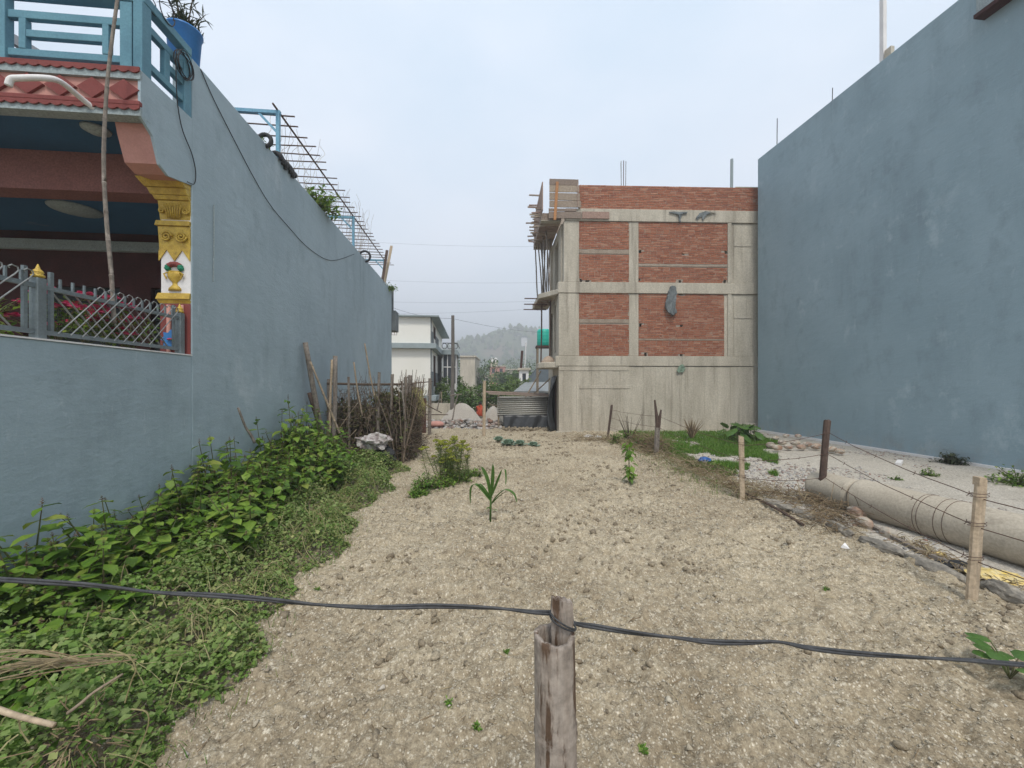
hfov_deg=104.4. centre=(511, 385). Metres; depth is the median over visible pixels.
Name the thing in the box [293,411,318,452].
leafy weed
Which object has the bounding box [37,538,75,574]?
leafy weed
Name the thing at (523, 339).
hilltop house
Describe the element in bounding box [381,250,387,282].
roof plank
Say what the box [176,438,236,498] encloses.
leafy weed
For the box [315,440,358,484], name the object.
leafy weed
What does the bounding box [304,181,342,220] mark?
roof shrub
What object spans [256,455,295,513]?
leafy weed
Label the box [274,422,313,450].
leafy weed
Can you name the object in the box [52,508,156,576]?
leafy weed
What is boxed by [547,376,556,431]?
door tarpaulin
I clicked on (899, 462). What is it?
white block
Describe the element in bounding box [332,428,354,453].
leafy weed
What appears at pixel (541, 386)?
bamboo rod
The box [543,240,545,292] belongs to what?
bamboo prop
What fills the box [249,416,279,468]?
leafy weed
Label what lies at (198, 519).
leafy weed
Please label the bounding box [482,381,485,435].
wooden post
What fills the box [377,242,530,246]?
overhead wire
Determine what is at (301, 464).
leafy weed
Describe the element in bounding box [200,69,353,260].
wall cable
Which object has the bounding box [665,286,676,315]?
hanging rag
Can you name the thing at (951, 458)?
yard weed
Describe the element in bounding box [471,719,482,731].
sprout
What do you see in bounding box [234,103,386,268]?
roof trellis
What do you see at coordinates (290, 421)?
leafy weed
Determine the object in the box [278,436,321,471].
leafy weed
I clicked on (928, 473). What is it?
yard weed
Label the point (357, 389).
thin stick
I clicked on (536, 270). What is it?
bamboo prop
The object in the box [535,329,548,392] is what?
teal water tank
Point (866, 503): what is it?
wire strand
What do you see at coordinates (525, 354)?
roof pipe
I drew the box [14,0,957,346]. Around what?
sky
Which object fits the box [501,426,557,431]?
earth bank
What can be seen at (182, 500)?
leafy weed
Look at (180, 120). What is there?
drop cable
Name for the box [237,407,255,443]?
wall stick
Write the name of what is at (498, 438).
cabbage plant
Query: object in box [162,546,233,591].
leafy weed
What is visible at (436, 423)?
pink sack
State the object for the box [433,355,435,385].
window
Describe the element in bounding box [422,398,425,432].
rusty tin sheet
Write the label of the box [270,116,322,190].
dry climber
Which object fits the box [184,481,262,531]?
leafy weed
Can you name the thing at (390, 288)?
roof shrub
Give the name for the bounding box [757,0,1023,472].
tall blue building
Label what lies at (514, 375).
distant tree
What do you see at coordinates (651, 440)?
dry straw
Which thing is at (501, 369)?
tower block
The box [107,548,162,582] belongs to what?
leafy weed
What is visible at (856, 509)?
rock
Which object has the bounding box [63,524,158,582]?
leafy weed
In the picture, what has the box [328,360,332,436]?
corner post
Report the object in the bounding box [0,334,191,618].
boundary wall
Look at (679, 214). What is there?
hanging rag
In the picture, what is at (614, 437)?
yard weed
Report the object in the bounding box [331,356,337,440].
corner post
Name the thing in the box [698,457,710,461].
blue bag
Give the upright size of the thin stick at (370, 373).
1.763 m
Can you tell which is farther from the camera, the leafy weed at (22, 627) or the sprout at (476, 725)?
the leafy weed at (22, 627)
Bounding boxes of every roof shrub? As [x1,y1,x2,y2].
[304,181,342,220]
[386,282,397,292]
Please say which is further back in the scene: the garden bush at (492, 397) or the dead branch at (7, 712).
the garden bush at (492, 397)
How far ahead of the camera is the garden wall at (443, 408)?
22.00 m
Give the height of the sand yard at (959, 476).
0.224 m
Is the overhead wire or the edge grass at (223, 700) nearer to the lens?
the edge grass at (223, 700)
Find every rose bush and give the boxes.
[0,287,98,339]
[54,295,139,343]
[65,297,136,345]
[87,307,170,347]
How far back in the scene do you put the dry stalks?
1.64 m
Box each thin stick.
[353,362,362,415]
[364,344,380,417]
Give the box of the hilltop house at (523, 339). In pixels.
[521,336,527,345]
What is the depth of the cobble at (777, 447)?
10.17 m
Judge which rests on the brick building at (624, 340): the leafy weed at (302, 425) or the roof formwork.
the roof formwork
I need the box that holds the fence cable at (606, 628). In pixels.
[0,577,1023,667]
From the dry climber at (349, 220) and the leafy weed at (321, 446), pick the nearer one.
the leafy weed at (321, 446)
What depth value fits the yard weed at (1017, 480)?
6.94 m
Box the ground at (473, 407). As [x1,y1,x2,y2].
[426,393,496,420]
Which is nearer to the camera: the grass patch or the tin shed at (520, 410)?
the grass patch
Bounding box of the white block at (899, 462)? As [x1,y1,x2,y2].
[895,460,902,465]
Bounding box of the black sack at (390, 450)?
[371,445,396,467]
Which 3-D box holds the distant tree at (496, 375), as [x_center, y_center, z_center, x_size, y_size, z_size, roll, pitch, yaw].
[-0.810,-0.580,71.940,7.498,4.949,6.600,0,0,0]
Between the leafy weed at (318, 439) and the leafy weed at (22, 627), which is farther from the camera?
the leafy weed at (318, 439)
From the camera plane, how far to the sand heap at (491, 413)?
20.16 m
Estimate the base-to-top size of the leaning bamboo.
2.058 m
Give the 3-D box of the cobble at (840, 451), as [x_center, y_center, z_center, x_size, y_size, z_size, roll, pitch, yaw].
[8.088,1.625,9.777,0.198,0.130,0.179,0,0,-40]
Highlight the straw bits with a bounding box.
[93,460,1022,767]
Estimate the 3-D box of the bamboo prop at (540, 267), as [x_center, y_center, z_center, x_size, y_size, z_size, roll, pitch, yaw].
[1.232,-4.907,17.260,0.075,2.581,0.456,0,0,-22]
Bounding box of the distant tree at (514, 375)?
[496,369,531,389]
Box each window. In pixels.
[433,326,435,339]
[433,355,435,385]
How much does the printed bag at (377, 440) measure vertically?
0.371 m
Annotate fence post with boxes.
[607,405,612,436]
[654,427,659,454]
[738,435,744,499]
[817,419,830,502]
[965,480,987,600]
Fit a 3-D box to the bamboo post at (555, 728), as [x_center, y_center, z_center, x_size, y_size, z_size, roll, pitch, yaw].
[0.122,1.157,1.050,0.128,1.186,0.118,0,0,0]
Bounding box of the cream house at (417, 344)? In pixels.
[392,315,459,402]
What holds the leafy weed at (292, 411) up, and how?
on the soil field
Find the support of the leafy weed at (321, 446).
on the soil field
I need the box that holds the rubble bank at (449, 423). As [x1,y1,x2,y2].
[426,418,502,429]
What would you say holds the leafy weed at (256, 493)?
on the soil field
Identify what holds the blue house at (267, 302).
on the ground at (473, 407)
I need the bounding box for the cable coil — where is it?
[173,49,194,80]
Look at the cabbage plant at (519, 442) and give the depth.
11.38 m
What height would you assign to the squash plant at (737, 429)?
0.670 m
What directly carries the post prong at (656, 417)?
attached to the fence post at (657, 438)
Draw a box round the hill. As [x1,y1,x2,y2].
[442,328,548,375]
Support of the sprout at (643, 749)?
on the soil field
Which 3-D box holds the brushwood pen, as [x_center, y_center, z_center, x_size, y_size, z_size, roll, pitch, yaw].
[-3.366,0.886,10.394,3.005,2.556,3.892,0,0,0]
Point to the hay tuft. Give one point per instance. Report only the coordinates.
(415, 393)
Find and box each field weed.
[407,484,434,498]
[412,472,449,490]
[430,468,458,488]
[453,469,478,483]
[462,467,482,476]
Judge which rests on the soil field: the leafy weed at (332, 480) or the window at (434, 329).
the leafy weed at (332, 480)
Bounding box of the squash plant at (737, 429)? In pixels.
[717,422,764,442]
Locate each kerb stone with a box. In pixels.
[762,498,792,511]
[791,508,815,519]
[818,518,853,538]
[858,536,905,556]
[903,552,965,583]
[979,578,1023,603]
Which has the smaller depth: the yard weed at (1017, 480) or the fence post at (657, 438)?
the yard weed at (1017, 480)
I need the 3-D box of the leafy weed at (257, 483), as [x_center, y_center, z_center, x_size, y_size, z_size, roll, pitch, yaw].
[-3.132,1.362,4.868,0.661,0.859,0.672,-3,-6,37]
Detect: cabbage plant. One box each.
[493,436,503,440]
[501,439,516,445]
[514,440,526,444]
[528,441,539,445]
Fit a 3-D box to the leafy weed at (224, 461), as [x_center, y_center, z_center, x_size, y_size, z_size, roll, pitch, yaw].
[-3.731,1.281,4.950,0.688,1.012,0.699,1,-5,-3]
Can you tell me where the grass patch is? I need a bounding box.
[616,429,779,475]
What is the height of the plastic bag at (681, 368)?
0.322 m
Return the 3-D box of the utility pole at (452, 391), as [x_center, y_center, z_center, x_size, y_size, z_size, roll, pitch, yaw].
[-2.879,-0.754,19.117,0.246,5.213,0.207,0,0,0]
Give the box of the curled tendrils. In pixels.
[18,649,149,767]
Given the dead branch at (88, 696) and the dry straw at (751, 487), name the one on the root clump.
the dead branch at (88, 696)
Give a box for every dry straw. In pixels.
[567,432,823,509]
[626,428,684,454]
[763,479,883,534]
[883,532,1023,590]
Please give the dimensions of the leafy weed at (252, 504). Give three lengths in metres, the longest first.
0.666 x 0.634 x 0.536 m
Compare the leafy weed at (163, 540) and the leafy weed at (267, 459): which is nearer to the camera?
the leafy weed at (163, 540)
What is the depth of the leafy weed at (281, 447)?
6.58 m
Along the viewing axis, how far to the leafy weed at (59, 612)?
2.41 m
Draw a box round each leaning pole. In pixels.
[303,342,324,433]
[307,392,315,419]
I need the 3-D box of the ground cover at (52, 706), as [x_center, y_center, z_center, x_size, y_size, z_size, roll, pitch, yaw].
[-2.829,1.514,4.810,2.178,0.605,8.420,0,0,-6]
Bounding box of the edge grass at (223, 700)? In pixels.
[86,469,410,767]
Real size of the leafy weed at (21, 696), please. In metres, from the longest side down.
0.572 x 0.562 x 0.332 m
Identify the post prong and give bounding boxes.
[654,400,658,427]
[658,409,661,429]
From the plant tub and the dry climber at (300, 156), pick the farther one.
the dry climber at (300, 156)
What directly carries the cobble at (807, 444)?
on the sand yard at (959, 476)
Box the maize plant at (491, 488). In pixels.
[469,465,516,521]
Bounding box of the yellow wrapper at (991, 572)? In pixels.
[964,567,1023,585]
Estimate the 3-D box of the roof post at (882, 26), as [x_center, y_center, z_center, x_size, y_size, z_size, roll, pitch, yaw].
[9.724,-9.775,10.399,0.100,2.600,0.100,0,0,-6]
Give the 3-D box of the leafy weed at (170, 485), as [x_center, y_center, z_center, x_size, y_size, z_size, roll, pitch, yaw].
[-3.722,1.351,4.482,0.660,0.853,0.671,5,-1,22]
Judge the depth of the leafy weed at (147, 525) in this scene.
4.01 m
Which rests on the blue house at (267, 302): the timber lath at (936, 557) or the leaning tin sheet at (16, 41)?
the leaning tin sheet at (16, 41)
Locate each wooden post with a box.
[428,378,431,434]
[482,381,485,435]
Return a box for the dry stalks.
[0,649,136,680]
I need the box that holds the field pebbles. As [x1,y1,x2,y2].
[7,429,1023,767]
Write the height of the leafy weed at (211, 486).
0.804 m
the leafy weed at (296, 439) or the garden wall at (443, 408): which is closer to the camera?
the leafy weed at (296, 439)
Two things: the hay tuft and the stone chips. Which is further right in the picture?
the stone chips
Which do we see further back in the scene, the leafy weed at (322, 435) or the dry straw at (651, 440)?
the dry straw at (651, 440)
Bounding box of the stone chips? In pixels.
[685,452,890,491]
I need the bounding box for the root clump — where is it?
[0,680,140,767]
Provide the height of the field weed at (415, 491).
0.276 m
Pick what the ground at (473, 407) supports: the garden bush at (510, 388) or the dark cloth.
the garden bush at (510, 388)
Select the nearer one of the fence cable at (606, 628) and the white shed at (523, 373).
the fence cable at (606, 628)
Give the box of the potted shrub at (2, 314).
[0,293,28,335]
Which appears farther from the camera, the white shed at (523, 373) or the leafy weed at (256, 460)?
the white shed at (523, 373)
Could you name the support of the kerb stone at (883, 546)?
on the soil field
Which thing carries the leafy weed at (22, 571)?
on the soil field
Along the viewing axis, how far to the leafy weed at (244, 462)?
5.27 m
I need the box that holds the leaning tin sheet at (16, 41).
[14,34,39,49]
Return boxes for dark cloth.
[272,150,297,178]
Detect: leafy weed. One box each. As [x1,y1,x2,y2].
[0,499,74,621]
[0,532,96,629]
[0,532,108,621]
[0,551,40,628]
[0,601,116,679]
[0,616,63,648]
[0,623,27,632]
[0,654,61,716]
[7,631,98,701]
[11,558,105,632]
[12,617,44,640]
[30,530,123,625]
[33,539,170,620]
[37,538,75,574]
[42,495,155,575]
[48,613,138,681]
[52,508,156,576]
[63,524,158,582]
[65,608,143,638]
[95,498,167,552]
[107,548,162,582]
[110,495,184,549]
[111,513,193,571]
[121,485,180,542]
[139,465,220,542]
[149,467,209,520]
[154,463,234,526]
[155,475,219,538]
[160,509,217,554]
[162,460,214,512]
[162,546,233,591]
[167,507,220,552]
[167,531,235,568]
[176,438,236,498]
[183,435,258,493]
[184,471,223,519]
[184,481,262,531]
[190,437,265,512]
[194,446,251,494]
[199,509,274,567]
[201,473,273,521]
[207,497,267,530]
[209,494,284,555]
[217,443,263,477]
[219,437,257,486]
[221,462,283,504]
[232,457,255,493]
[232,461,289,512]
[238,450,298,505]
[242,451,284,476]
[243,481,301,536]
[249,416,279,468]
[251,440,287,480]
[253,458,311,507]
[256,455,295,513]
[260,438,299,475]
[261,410,310,455]
[264,447,279,473]
[268,452,311,491]
[271,444,318,494]
[272,423,328,472]
[273,432,290,463]
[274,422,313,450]
[275,425,320,468]
[276,406,315,458]
[278,396,312,448]
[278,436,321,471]
[287,408,320,446]
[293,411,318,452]
[293,460,331,503]
[300,451,327,496]
[301,402,329,438]
[301,407,341,453]
[305,425,333,466]
[311,425,346,466]
[314,431,330,456]
[314,437,329,464]
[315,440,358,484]
[316,444,357,465]
[319,424,340,451]
[319,444,348,489]
[319,451,357,487]
[329,428,353,461]
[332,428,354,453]
[351,446,369,469]
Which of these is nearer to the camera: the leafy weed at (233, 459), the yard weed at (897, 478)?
the leafy weed at (233, 459)
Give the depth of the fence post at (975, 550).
3.19 m
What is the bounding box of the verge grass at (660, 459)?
[602,433,770,498]
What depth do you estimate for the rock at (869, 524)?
4.79 m
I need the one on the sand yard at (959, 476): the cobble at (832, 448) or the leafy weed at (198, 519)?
the cobble at (832, 448)
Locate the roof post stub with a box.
[884,46,893,58]
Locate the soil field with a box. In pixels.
[0,427,1023,767]
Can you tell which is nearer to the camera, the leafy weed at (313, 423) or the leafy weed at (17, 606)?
the leafy weed at (17, 606)
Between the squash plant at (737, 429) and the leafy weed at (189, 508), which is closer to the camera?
the leafy weed at (189, 508)
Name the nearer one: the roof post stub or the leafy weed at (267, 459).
the leafy weed at (267, 459)
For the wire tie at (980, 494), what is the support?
attached to the fence post at (975, 550)
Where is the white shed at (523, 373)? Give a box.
[517,368,530,384]
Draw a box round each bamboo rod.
[525,371,540,396]
[530,378,549,396]
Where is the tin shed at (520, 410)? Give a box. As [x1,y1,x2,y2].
[486,391,548,427]
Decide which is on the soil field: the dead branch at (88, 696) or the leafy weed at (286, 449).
the leafy weed at (286, 449)
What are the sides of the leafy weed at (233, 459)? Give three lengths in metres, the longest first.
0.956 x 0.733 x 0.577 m
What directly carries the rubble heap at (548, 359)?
on the brick building at (624, 340)
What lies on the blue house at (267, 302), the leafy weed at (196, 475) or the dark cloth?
the dark cloth
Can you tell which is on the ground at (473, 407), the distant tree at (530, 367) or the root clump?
the distant tree at (530, 367)
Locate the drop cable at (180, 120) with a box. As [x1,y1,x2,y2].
[175,61,195,184]
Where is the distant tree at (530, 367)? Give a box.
[522,362,535,376]
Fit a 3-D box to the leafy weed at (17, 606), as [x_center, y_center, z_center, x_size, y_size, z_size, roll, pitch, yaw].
[-3.279,1.504,2.887,0.611,0.519,0.601,-6,7,-25]
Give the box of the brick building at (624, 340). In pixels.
[532,185,757,432]
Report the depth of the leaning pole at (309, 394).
8.24 m
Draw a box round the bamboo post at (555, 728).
[534,595,577,767]
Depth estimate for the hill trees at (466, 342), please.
420.02 m
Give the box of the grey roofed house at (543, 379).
[514,369,548,393]
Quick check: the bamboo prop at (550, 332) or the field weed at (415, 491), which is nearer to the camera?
the field weed at (415, 491)
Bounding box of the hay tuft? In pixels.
[411,387,428,415]
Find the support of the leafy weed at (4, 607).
on the soil field
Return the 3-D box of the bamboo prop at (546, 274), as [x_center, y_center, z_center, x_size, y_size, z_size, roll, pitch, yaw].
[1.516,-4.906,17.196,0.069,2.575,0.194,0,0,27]
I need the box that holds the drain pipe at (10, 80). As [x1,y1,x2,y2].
[4,74,94,109]
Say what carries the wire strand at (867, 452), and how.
attached to the fence post at (824, 450)
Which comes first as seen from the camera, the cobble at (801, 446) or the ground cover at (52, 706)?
the ground cover at (52, 706)
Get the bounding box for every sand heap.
[442,403,480,420]
[481,406,497,420]
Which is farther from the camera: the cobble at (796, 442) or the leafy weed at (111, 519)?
the cobble at (796, 442)
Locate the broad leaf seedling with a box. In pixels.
[964,632,1023,678]
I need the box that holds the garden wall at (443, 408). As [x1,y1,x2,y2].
[426,403,454,418]
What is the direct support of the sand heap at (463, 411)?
on the ground at (473, 407)
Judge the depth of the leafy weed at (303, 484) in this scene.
5.35 m
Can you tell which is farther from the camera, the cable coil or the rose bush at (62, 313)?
the cable coil
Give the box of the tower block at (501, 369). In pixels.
[490,362,505,389]
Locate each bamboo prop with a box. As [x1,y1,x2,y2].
[535,244,537,295]
[537,244,541,292]
[540,303,541,362]
[542,236,546,291]
[542,243,543,292]
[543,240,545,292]
[545,231,550,290]
[546,261,547,288]
[548,239,550,290]
[549,301,550,355]
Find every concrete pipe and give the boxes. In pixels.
[805,471,857,509]
[847,479,1023,566]
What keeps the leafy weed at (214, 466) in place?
on the soil field
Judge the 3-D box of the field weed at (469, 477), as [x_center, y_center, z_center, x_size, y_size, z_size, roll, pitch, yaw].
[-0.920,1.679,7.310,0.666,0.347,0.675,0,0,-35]
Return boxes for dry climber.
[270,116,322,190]
[304,170,349,226]
[337,192,359,243]
[349,209,373,256]
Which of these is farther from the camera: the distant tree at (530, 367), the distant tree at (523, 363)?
the distant tree at (523, 363)
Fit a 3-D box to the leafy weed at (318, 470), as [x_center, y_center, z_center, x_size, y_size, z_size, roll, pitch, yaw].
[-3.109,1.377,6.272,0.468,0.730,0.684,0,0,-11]
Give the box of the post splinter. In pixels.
[972,476,986,485]
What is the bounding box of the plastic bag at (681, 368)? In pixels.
[677,364,685,372]
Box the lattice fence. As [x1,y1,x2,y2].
[0,262,184,353]
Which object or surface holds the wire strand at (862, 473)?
attached to the fence post at (824, 450)
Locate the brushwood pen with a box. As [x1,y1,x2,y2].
[325,370,440,463]
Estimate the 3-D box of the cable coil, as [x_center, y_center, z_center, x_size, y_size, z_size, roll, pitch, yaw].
[-3.930,-3.839,4.759,0.072,0.327,0.289,0,0,-5]
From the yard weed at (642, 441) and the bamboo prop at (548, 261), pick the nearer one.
the yard weed at (642, 441)
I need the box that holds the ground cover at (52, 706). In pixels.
[0,448,410,767]
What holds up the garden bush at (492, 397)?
on the ground at (473, 407)
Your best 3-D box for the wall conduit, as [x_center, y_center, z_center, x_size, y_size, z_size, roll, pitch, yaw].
[-4.005,-1.907,5.327,0.015,1.036,0.029,0,0,-6]
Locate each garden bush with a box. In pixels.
[434,376,458,402]
[442,380,496,411]
[445,375,478,402]
[471,385,508,411]
[487,382,516,405]
[504,376,522,395]
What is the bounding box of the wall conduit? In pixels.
[213,205,214,281]
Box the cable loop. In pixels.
[159,0,174,26]
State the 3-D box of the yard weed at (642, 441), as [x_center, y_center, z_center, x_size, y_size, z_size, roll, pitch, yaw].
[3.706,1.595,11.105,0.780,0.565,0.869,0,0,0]
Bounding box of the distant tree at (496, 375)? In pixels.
[488,368,515,387]
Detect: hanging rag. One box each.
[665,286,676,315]
[669,211,686,221]
[696,211,710,220]
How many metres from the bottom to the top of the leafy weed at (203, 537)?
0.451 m
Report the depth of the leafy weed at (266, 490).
4.85 m
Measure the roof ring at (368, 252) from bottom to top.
0.408 m
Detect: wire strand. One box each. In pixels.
[613,418,1023,541]
[613,428,1023,579]
[614,410,1023,509]
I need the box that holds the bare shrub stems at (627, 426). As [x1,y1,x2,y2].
[619,414,641,440]
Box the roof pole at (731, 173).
[730,158,732,187]
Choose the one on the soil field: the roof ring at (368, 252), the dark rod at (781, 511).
the dark rod at (781, 511)
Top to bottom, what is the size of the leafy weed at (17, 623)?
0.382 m
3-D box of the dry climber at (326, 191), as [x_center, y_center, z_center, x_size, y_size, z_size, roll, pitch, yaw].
[-4.559,-4.596,9.859,0.854,1.059,1.342,0,0,-14]
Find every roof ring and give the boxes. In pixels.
[258,132,272,148]
[359,250,370,262]
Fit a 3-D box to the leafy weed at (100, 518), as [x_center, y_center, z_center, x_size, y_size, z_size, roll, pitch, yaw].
[-3.322,1.332,3.113,0.664,0.873,0.674,-7,2,-6]
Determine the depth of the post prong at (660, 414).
9.83 m
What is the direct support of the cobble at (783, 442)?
on the sand yard at (959, 476)
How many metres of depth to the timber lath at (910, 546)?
4.30 m
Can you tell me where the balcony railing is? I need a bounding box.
[0,0,191,116]
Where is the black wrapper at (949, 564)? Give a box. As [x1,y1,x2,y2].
[934,559,967,568]
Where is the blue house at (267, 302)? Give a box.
[0,57,398,492]
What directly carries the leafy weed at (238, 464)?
on the soil field
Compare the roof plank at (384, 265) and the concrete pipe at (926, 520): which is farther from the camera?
the roof plank at (384, 265)
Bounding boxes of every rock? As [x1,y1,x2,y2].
[846,506,866,516]
[855,516,873,529]
[878,526,897,538]
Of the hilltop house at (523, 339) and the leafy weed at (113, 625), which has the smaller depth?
the leafy weed at (113, 625)
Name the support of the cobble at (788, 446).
on the sand yard at (959, 476)
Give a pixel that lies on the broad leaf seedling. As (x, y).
(978, 640)
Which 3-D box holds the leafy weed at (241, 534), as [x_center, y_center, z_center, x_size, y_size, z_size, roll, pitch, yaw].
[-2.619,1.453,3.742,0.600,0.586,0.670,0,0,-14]
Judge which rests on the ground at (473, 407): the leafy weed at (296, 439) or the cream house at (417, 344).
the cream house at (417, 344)
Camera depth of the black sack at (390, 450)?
8.22 m
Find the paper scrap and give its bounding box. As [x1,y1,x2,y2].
[841,543,850,549]
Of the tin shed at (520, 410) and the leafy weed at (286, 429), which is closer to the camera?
the leafy weed at (286, 429)
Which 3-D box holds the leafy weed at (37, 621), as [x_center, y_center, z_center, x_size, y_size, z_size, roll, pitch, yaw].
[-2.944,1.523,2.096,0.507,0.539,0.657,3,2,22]
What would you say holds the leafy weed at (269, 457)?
on the soil field
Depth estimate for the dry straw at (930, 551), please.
3.98 m
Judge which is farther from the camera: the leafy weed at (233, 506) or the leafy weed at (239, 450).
the leafy weed at (239, 450)
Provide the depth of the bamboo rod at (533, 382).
17.33 m
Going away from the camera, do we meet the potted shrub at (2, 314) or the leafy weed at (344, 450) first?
the potted shrub at (2, 314)
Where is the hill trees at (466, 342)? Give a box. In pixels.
[442,323,540,374]
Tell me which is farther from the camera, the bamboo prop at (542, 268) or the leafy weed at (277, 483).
the bamboo prop at (542, 268)
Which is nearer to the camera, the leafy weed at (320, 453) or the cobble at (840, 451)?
the leafy weed at (320, 453)
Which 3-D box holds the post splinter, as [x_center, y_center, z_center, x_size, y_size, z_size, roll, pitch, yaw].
[3.782,0.774,3.210,0.068,0.068,0.056,0,0,0]
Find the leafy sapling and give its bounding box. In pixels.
[621,442,637,483]
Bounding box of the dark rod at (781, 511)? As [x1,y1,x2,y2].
[745,492,804,525]
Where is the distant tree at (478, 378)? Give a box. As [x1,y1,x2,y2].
[458,358,499,394]
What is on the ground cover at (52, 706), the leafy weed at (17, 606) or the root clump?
the root clump
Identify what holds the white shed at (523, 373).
on the ground at (473, 407)
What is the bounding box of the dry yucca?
[683,417,701,438]
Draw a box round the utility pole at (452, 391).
[450,315,454,409]
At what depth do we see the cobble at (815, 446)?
10.36 m
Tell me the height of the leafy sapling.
0.789 m
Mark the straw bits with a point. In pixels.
(679, 622)
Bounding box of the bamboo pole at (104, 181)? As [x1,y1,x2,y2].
[101,0,118,322]
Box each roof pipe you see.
[520,351,522,367]
[524,342,526,367]
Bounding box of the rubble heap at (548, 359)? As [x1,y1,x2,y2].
[542,356,553,361]
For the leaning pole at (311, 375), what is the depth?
8.19 m
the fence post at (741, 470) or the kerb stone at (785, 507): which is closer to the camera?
the kerb stone at (785, 507)
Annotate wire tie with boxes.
[964,554,983,560]
[967,521,986,526]
[970,492,989,497]
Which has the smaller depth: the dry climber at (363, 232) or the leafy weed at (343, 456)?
the leafy weed at (343, 456)
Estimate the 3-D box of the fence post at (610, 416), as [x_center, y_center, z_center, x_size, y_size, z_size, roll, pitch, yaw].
[3.253,1.250,13.232,0.218,1.199,0.063,0,0,0]
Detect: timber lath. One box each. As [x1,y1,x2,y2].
[844,511,924,552]
[928,554,1023,591]
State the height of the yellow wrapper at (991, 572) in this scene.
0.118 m
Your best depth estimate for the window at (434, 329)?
26.19 m
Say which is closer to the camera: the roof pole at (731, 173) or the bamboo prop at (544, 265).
the roof pole at (731, 173)
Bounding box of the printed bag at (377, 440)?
[355,432,392,449]
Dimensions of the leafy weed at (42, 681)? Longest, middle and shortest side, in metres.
0.579 x 0.570 x 0.340 m
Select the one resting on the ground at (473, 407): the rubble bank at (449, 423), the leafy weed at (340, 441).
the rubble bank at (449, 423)
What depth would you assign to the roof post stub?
10.21 m
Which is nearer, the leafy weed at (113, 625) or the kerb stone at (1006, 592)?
the leafy weed at (113, 625)
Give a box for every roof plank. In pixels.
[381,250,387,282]
[384,245,392,284]
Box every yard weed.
[608,431,624,443]
[620,429,640,441]
[632,431,660,447]
[713,460,728,468]
[887,475,903,480]
[919,468,939,476]
[929,449,970,465]
[984,464,1023,487]
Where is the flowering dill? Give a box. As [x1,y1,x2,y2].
[418,436,472,484]
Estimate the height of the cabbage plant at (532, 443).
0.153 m
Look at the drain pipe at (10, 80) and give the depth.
3.69 m
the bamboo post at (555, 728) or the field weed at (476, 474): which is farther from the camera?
the field weed at (476, 474)
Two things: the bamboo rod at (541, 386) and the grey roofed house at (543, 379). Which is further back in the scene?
the grey roofed house at (543, 379)
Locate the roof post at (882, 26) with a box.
[879,0,886,62]
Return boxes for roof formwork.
[526,179,608,249]
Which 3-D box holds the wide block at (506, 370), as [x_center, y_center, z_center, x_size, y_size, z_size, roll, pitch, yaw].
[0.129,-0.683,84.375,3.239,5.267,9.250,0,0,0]
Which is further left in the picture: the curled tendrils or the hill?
the curled tendrils
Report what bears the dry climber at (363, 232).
attached to the roof trellis
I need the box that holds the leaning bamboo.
[310,362,348,451]
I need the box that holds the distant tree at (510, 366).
[503,360,518,368]
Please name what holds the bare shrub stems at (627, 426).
on the soil field
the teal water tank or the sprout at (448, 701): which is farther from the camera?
the teal water tank
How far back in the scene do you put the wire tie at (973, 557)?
3.18 m
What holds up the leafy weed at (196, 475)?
on the soil field
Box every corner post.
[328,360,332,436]
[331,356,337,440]
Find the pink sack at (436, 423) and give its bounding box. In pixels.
[431,421,443,426]
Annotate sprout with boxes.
[443,695,452,708]
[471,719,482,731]
[637,742,649,755]
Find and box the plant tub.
[160,0,212,66]
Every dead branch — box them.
[0,706,56,727]
[66,673,123,714]
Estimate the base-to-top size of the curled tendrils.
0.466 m
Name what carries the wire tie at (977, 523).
attached to the fence post at (975, 550)
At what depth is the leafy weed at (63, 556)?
2.92 m
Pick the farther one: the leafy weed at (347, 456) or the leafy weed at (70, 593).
the leafy weed at (347, 456)
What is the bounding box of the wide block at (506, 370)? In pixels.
[505,369,516,388]
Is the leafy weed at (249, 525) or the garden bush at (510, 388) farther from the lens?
the garden bush at (510, 388)
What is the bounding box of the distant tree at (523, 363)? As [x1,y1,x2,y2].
[507,357,535,372]
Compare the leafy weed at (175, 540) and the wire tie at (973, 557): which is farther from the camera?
the leafy weed at (175, 540)
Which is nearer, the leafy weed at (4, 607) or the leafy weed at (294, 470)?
the leafy weed at (4, 607)
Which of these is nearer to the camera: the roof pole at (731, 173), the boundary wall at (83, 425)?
the boundary wall at (83, 425)
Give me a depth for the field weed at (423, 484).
6.58 m
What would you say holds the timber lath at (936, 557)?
on the soil field
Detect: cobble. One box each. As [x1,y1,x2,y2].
[766,442,775,447]
[772,445,782,450]
[778,440,786,444]
[783,444,792,449]
[790,440,800,445]
[796,444,805,449]
[803,442,811,446]
[810,443,820,448]
[829,446,836,451]
[835,449,844,453]
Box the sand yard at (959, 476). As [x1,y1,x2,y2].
[638,431,1023,590]

